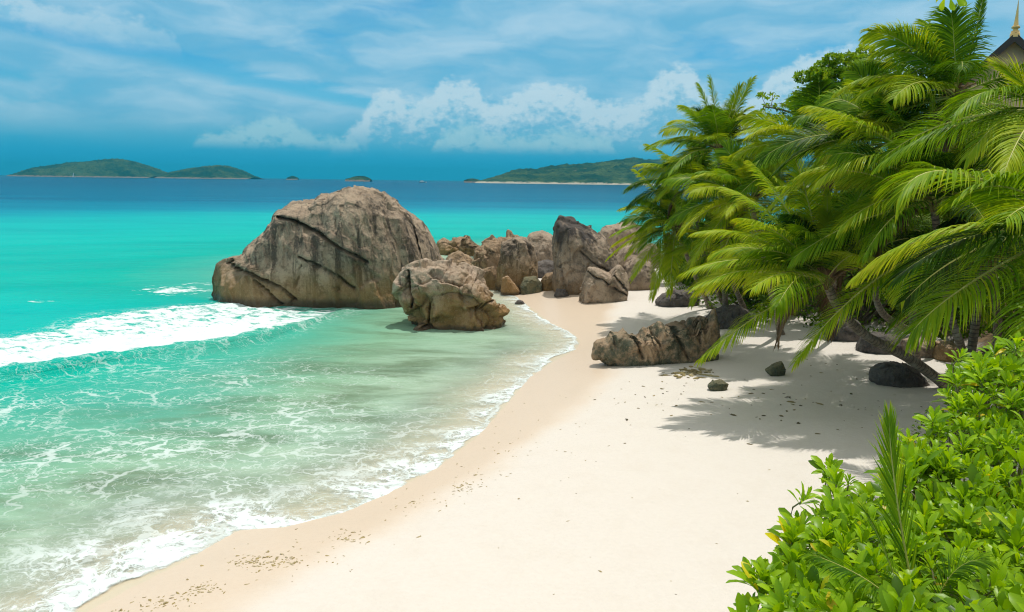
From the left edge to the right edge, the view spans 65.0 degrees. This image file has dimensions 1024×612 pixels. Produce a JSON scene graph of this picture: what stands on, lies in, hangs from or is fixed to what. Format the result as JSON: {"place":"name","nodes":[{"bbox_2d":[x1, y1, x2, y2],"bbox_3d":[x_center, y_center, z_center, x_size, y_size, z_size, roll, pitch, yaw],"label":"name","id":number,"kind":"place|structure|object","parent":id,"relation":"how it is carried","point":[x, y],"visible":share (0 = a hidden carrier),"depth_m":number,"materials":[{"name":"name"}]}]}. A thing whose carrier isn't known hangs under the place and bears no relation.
{"place":"outdoors","nodes":[
{"label":"outdoors","id":0,"kind":"place"},
{"bbox_2d":[7,158,166,177],"bbox_3d":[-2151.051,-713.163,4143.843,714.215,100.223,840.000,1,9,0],"label":"island","id":1,"kind":"structure","parent":0,"point":[117,168],"depth_m":3900.33,"materials":[{"name":"green plant"}]},
{"bbox_2d":[155,165,261,178],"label":"island","id":2,"kind":"structure","parent":0,"point":[216,172],"depth_m":3850.47,"materials":[{"name":"green plant"}]},
{"bbox_2d":[286,176,298,179],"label":"island","id":3,"kind":"structure","parent":0,"point":[292,178],"depth_m":3714.68,"materials":[{"name":"green plant"}]},
{"bbox_2d":[345,176,372,181],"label":"island","id":4,"kind":"structure","parent":0,"point":[360,178],"depth_m":2642.94,"materials":[{"name":"green plant"}]},
{"bbox_2d":[0,175,839,611],"bbox_3d":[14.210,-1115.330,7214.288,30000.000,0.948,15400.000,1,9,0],"label":"sea","id":5,"kind":"structure","parent":0,"point":[142,371],"depth_m":34.43,"materials":[{"name":"liquid"}]},
{"bbox_2d":[211,185,444,308],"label":"boulder","id":6,"kind":"object","parent":5,"relation":"in","point":[358,247],"visible":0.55,"depth_m":50.26,"materials":[{"name":"stone"}]},
{"bbox_2d":[391,257,509,330],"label":"boulder","id":7,"kind":"object","parent":5,"relation":"in","point":[427,293],"visible":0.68,"depth_m":43.41,"materials":[{"name":"stone"}]},
{"bbox_2d":[464,178,479,182],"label":"island","id":8,"kind":"structure","parent":5,"relation":"on","point":[471,180],"depth_m":2948.39,"materials":[{"name":"green plant"}]},
{"bbox_2d":[439,229,525,258],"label":"boulders","id":9,"kind":"object","parent":5,"relation":"in","point":[466,244],"visible":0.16,"depth_m":86.26,"materials":[{"name":"stone"}]},
{"bbox_2d":[0,215,1023,611],"bbox_3d":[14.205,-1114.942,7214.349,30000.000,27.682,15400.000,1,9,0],"label":"ground","id":10,"kind":"structure","parent":0,"point":[692,475],"depth_m":19.66,"materials":[{"name":"beige sand"}]},
{"bbox_2d":[437,238,448,247],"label":"rock","id":11,"kind":"object","parent":10,"relation":"on","point":[440,242],"visible":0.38,"depth_m":87.49,"materials":[{"name":"stone"}]},
{"bbox_2d":[119,396,769,611],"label":"seaweed scraps","id":12,"kind":"object","parent":10,"relation":"on","point":[166,602],"visible":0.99,"depth_m":16.29,"materials":[{"name":"brown plant"}]},
{"bbox_2d":[446,250,472,265],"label":"boulder","id":13,"kind":"object","parent":10,"relation":"on","point":[458,257],"visible":0.2,"depth_m":66.11,"materials":[{"name":"stone"}]},
{"bbox_2d":[470,238,502,269],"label":"boulder","id":14,"kind":"object","parent":10,"relation":"on","point":[487,254],"visible":0.39,"depth_m":62.46,"materials":[{"name":"stone"}]},
{"bbox_2d":[483,266,497,290],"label":"rock","id":15,"kind":"object","parent":10,"relation":"on","point":[490,276],"visible":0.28,"depth_m":59.64,"materials":[{"name":"stone"}]},
{"bbox_2d":[500,276,520,295],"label":"rock","id":16,"kind":"object","parent":10,"relation":"on","point":[509,287],"visible":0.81,"depth_m":56.77,"materials":[{"name":"stone"}]},
{"bbox_2d":[495,237,537,291],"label":"boulder","id":17,"kind":"object","parent":10,"relation":"on","point":[517,262],"visible":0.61,"depth_m":58.00,"materials":[{"name":"stone"}]},
{"bbox_2d":[515,300,524,304],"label":"rock","id":18,"kind":"object","parent":10,"relation":"on","point":[519,302],"visible":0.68,"depth_m":52.77,"materials":[{"name":"stone"}]},
{"bbox_2d":[519,276,541,294],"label":"rock","id":19,"kind":"object","parent":10,"relation":"on","point":[530,284],"visible":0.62,"depth_m":56.49,"materials":[{"name":"stone"}]},
{"bbox_2d":[527,230,552,260],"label":"boulder","id":20,"kind":"object","parent":10,"relation":"on","point":[541,241],"visible":0.19,"depth_m":66.80,"materials":[{"name":"beige stone"}]},
{"bbox_2d":[538,259,553,277],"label":"boulder","id":21,"kind":"object","parent":10,"relation":"on","point":[545,267],"visible":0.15,"depth_m":63.31,"materials":[{"name":"stone"}]},
{"bbox_2d":[541,272,552,290],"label":"rock","id":22,"kind":"object","parent":10,"relation":"on","point":[546,281],"visible":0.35,"depth_m":56.81,"materials":[{"name":"stone"}]},
{"bbox_2d":[554,288,568,297],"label":"rock","id":23,"kind":"object","parent":10,"relation":"on","point":[558,293],"visible":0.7,"depth_m":53.68,"materials":[{"name":"stone"}]},
{"bbox_2d":[552,215,618,294],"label":"boulder","id":24,"kind":"object","parent":10,"relation":"on","point":[578,248],"visible":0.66,"depth_m":53.91,"materials":[{"name":"stone"}]},
{"bbox_2d":[579,265,629,303],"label":"boulder","id":25,"kind":"object","parent":10,"relation":"on","point":[598,285],"visible":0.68,"depth_m":50.17,"materials":[{"name":"grey stone"}]},
{"bbox_2d":[600,222,644,256],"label":"boulder","id":26,"kind":"object","parent":10,"relation":"on","point":[607,231],"visible":0.27,"depth_m":82.00,"materials":[{"name":"beige stone"}]},
{"bbox_2d":[616,241,659,268],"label":"boulder","id":27,"kind":"object","parent":10,"relation":"on","point":[620,255],"visible":0.21,"depth_m":66.35,"materials":[{"name":"beige stone"}]},
{"bbox_2d":[623,257,657,290],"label":"boulder","id":28,"kind":"object","parent":10,"relation":"on","point":[641,280],"visible":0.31,"depth_m":54.17,"materials":[{"name":"stone"}]},
{"bbox_2d":[591,307,720,366],"bbox_3d":[6.052,1.637,33.708,5.451,3.314,2.163,1,9,0],"label":"rock","id":29,"kind":"object","parent":10,"relation":"on","point":[691,339],"visible":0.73,"depth_m":33.00,"materials":[{"name":"stone"}]},
{"bbox_2d":[604,169,735,308],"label":"coconut palm","id":30,"kind":"object","parent":10,"relation":"on","point":[651,230],"visible":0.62,"depth_m":41.89,"materials":[{"name":"green plant"}]},
{"bbox_2d":[655,289,699,306],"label":"rock","id":31,"kind":"object","parent":10,"relation":"on","point":[679,298],"visible":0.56,"depth_m":47.24,"materials":[{"name":"stone"}]},
{"bbox_2d":[657,252,703,284],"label":"bush","id":32,"kind":"object","parent":10,"relation":"on","point":[684,278],"visible":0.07,"depth_m":55.68,"materials":[{"name":"green plant"}]},
{"bbox_2d":[651,226,713,267],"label":"bush","id":33,"kind":"object","parent":10,"relation":"on","point":[664,250],"visible":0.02,"depth_m":60.73,"materials":[{"name":"green plant"}]},
{"bbox_2d":[622,132,758,305],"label":"coconut palm","id":34,"kind":"object","parent":10,"relation":"on","point":[693,167],"visible":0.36,"depth_m":40.26,"materials":[{"name":"green plant"}]},
{"bbox_2d":[643,73,789,305],"bbox_3d":[9.343,-4.424,37.689,6.634,12.456,7.200,-2,9,-15],"label":"coconut palm","id":35,"kind":"object","parent":10,"relation":"on","point":[717,124],"visible":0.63,"depth_m":36.21,"materials":[{"name":"green plant"}]},
{"bbox_2d":[675,215,759,296],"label":"bush","id":36,"kind":"object","parent":10,"relation":"on","point":[698,274],"visible":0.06,"depth_m":52.79,"materials":[{"name":"green plant"}]},
{"bbox_2d":[707,379,728,390],"bbox_3d":[7.290,2.874,28.462,0.749,0.564,0.541,1,9,0],"label":"stone","id":37,"kind":"object","parent":10,"relation":"on","point":[718,385],"visible":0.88,"depth_m":28.25,"materials":[{"name":"stone"}]},
{"bbox_2d":[668,222,785,309],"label":"coconut palm","id":38,"kind":"object","parent":10,"relation":"on","point":[678,250],"visible":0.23,"depth_m":39.27,"materials":[{"name":"green plant"}]},
{"bbox_2d":[705,304,754,328],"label":"rock","id":39,"kind":"object","parent":10,"relation":"on","point":[727,315],"visible":0.5,"depth_m":40.44,"materials":[{"name":"stone"}]},
{"bbox_2d":[683,196,776,244],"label":"bush","id":40,"kind":"object","parent":10,"relation":"on","point":[749,212],"visible":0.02,"depth_m":54.32,"materials":[{"name":"green plant"}]},
{"bbox_2d":[694,241,777,309],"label":"bush","id":41,"kind":"object","parent":10,"relation":"on","point":[732,298],"visible":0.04,"depth_m":45.72,"materials":[{"name":"green plant"}]},
{"bbox_2d":[658,136,814,334],"bbox_3d":[10.056,-2.474,34.199,7.534,9.567,8.027,1,9,0],"label":"coconut palm","id":42,"kind":"object","parent":10,"relation":"on","point":[733,176],"visible":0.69,"depth_m":33.15,"materials":[{"name":"green plant"}]},
{"bbox_2d":[594,359,925,444],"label":"fallen leaves","id":43,"kind":"object","parent":10,"relation":"on","point":[689,372],"visible":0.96,"depth_m":30.64,"materials":[{"name":"brown plant"}]},
{"bbox_2d":[765,361,785,375],"bbox_3d":[9.907,2.436,30.265,0.762,0.737,0.470,1,9,0],"label":"stone","id":44,"kind":"object","parent":10,"relation":"on","point":[776,368],"visible":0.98,"depth_m":30.09,"materials":[{"name":"stone"}]},
{"bbox_2d":[736,223,856,322],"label":"bush","id":45,"kind":"object","parent":10,"relation":"on","point":[763,296],"visible":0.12,"depth_m":43.38,"materials":[{"name":"green plant"}]},
{"bbox_2d":[726,72,886,294],"bbox_3d":[12.503,-3.443,32.840,8.457,11.744,7.642,-2,9,-15],"label":"coconut palm","id":46,"kind":"object","parent":10,"relation":"on","point":[772,127],"visible":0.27,"depth_m":31.69,"materials":[{"name":"green plant"}]},
{"bbox_2d":[677,142,954,388],"bbox_3d":[9.983,-0.928,26.177,7.245,8.763,9.738,8,12,40],"label":"coconut palm","id":47,"kind":"object","parent":10,"relation":"on","point":[827,272],"visible":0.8,"depth_m":25.20,"materials":[{"name":"green plant"}]},
{"bbox_2d":[726,542,936,611],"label":"beach shrub","id":48,"kind":"object","parent":10,"relation":"on","point":[782,590],"visible":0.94,"depth_m":5.11,"materials":[{"name":"green plant"}]},
{"bbox_2d":[755,44,911,304],"bbox_3d":[16.498,-6.162,40.724,8.746,13.577,5.034,1,9,0],"label":"broadleaf tree","id":49,"kind":"object","parent":10,"relation":"on","point":[825,65],"visible":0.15,"depth_m":38.88,"materials":[{"name":"green plant"}]},
{"bbox_2d":[822,319,861,341],"bbox_3d":[15.295,1.272,37.240,1.863,1.676,1.674,1,9,0],"label":"rock","id":50,"kind":"object","parent":10,"relation":"on","point":[845,333],"visible":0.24,"depth_m":36.51,"materials":[{"name":"stone"}]},
{"bbox_2d":[791,231,907,332],"bbox_3d":[17.496,-1.653,39.762,6.559,6.606,6.000,1,9,0],"label":"bush","id":51,"kind":"object","parent":10,"relation":"on","point":[867,316],"visible":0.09,"depth_m":39.87,"materials":[{"name":"green plant"}]},
{"bbox_2d":[744,481,985,611],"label":"beach shrub","id":52,"kind":"object","parent":10,"relation":"on","point":[846,517],"visible":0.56,"depth_m":6.13,"materials":[{"name":"green plant"}]},
{"bbox_2d":[744,143,1001,346],"bbox_3d":[13.229,-1.536,29.575,9.556,8.940,8.566,1,9,0],"label":"coconut palm","id":53,"kind":"object","parent":10,"relation":"on","point":[883,313],"visible":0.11,"depth_m":28.76,"materials":[{"name":"green plant"}]},
{"bbox_2d":[855,331,901,354],"bbox_3d":[15.754,1.823,34.441,1.942,1.403,1.645,1,9,0],"label":"rock","id":54,"kind":"object","parent":10,"relation":"on","point":[863,345],"visible":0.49,"depth_m":33.90,"materials":[{"name":"stone"}]},
{"bbox_2d":[752,57,1020,366],"bbox_3d":[11.951,-2.440,26.365,8.238,11.632,8.549,1,9,0],"label":"coconut palm","id":55,"kind":"object","parent":10,"relation":"on","point":[827,102],"visible":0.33,"depth_m":25.26,"materials":[{"name":"green plant"}]},
{"bbox_2d":[795,401,999,609],"bbox_3d":[2.329,1.362,4.948,1.299,1.446,0.762,1,9,0],"label":"young palm","id":56,"kind":"object","parent":10,"relation":"on","point":[890,432],"visible":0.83,"depth_m":5.14,"materials":[{"name":"green plant"}]},
{"bbox_2d":[868,361,929,387],"bbox_3d":[13.911,2.679,28.815,2.160,1.428,1.544,1,9,0],"label":"rock","id":57,"kind":"object","parent":10,"relation":"on","point":[896,374],"visible":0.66,"depth_m":28.25,"materials":[{"name":"stone"}]},
{"bbox_2d":[781,93,1023,371],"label":"coconut palm","id":58,"kind":"object","parent":10,"relation":"on","point":[837,169],"visible":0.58,"depth_m":23.26,"materials":[{"name":"green plant"}]},
{"bbox_2d":[805,425,1000,559],"bbox_3d":[3.534,1.966,7.409,1.882,1.652,1.376,-6,11,-36],"label":"beach shrub","id":59,"kind":"object","parent":10,"relation":"on","point":[928,466],"visible":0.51,"depth_m":7.15,"materials":[{"name":"green plant"}]},
{"bbox_2d":[901,336,933,357],"bbox_3d":[17.143,1.914,33.677,1.652,1.348,1.685,1,9,0],"label":"rock","id":60,"kind":"object","parent":10,"relation":"on","point":[925,353],"visible":0.21,"depth_m":32.93,"materials":[{"name":"pink stone"}]},
{"bbox_2d":[813,0,1023,388],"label":"coconut palm","id":61,"kind":"object","parent":10,"relation":"on","point":[940,56],"visible":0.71,"depth_m":23.36,"materials":[{"name":"green plant"}]},
{"bbox_2d":[895,185,969,247],"bbox_3d":[23.099,-4.456,41.854,8.541,5.840,7.702,1,9,0],"label":"bush","id":62,"kind":"object","parent":10,"relation":"on","point":[926,222],"depth_m":39.98,"materials":[{"name":"green plant"}]},
{"bbox_2d":[845,166,1023,366],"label":"coconut palm","id":63,"kind":"object","parent":10,"relation":"on","point":[991,187],"visible":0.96,"depth_m":13.45,"materials":[{"name":"green plant"}]},
{"bbox_2d":[850,178,1023,377],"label":"coconut palm","id":64,"kind":"object","parent":10,"relation":"on","point":[949,221],"visible":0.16,"depth_m":24.83,"materials":[{"name":"green plant"}]},
{"bbox_2d":[879,249,1008,339],"bbox_3d":[19.725,-1.046,36.684,6.596,4.570,4.871,-4,10,-29],"label":"bush","id":65,"kind":"object","parent":10,"relation":"on","point":[940,335],"visible":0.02,"depth_m":34.89,"materials":[{"name":"green plant"}]},
{"bbox_2d":[869,53,1023,216],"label":"coconut palm","id":66,"kind":"object","parent":10,"relation":"on","point":[1011,158],"visible":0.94,"depth_m":17.69,"materials":[{"name":"green plant"}]},
{"bbox_2d":[932,340,960,361],"bbox_3d":[17.721,2.066,32.785,1.106,1.378,1.588,1,9,0],"label":"rock","id":67,"kind":"object","parent":10,"relation":"on","point":[942,348],"visible":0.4,"depth_m":32.27,"materials":[{"name":"stone"}]},
{"bbox_2d":[872,524,1023,611],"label":"beach shrub","id":68,"kind":"object","parent":10,"relation":"on","point":[1004,585],"visible":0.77,"depth_m":4.98,"materials":[{"name":"green plant"}]},
{"bbox_2d":[911,359,1004,449],"bbox_3d":[11.928,2.873,20.779,2.289,3.273,2.147,-3,10,-23],"label":"bush","id":69,"kind":"object","parent":10,"relation":"on","point":[945,403],"visible":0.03,"depth_m":20.86,"materials":[{"name":"green plant"}]},
{"bbox_2d":[900,427,1023,597],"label":"beach shrub","id":70,"kind":"object","parent":10,"relation":"on","point":[987,499],"visible":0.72,"depth_m":6.57,"materials":[{"name":"green plant"}]},
{"bbox_2d":[912,355,1023,484],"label":"beach shrub","id":71,"kind":"object","parent":10,"relation":"on","point":[967,409],"visible":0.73,"depth_m":8.18,"materials":[{"name":"green plant"}]},
{"bbox_2d":[938,331,1023,460],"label":"beach shrub","id":72,"kind":"object","parent":10,"relation":"on","point":[1011,371],"visible":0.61,"depth_m":8.86,"materials":[{"name":"green plant"}]},
{"bbox_2d":[941,260,1023,354],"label":"bush","id":73,"kind":"object","parent":10,"relation":"on","point":[990,329],"visible":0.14,"depth_m":31.39,"materials":[{"name":"green plant"}]},
{"bbox_2d":[949,0,1023,176],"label":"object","id":74,"kind":"structure","parent":10,"relation":"on","point":[1012,46],"depth_m":42.74,"materials":[{"name":"paint"}]},
{"bbox_2d":[0,0,1023,180],"label":"sky","id":75,"kind":"structure","parent":0,"point":[449,90],"materials":[{"name":"blue"}]},
{"bbox_2d":[475,155,812,186],"bbox_3d":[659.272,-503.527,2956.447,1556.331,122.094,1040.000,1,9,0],"label":"island","id":76,"kind":"structure","parent":0,"point":[615,172],"depth_m":2642.80,"materials":[{"name":"green plant"}]},
{"bbox_2d":[936,0,966,10],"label":"overhanging branch","id":77,"kind":"object","parent":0,"point":[952,4],"visible":1,"depth_m":5.73,"materials":[{"name":"green plant"}]}
]}

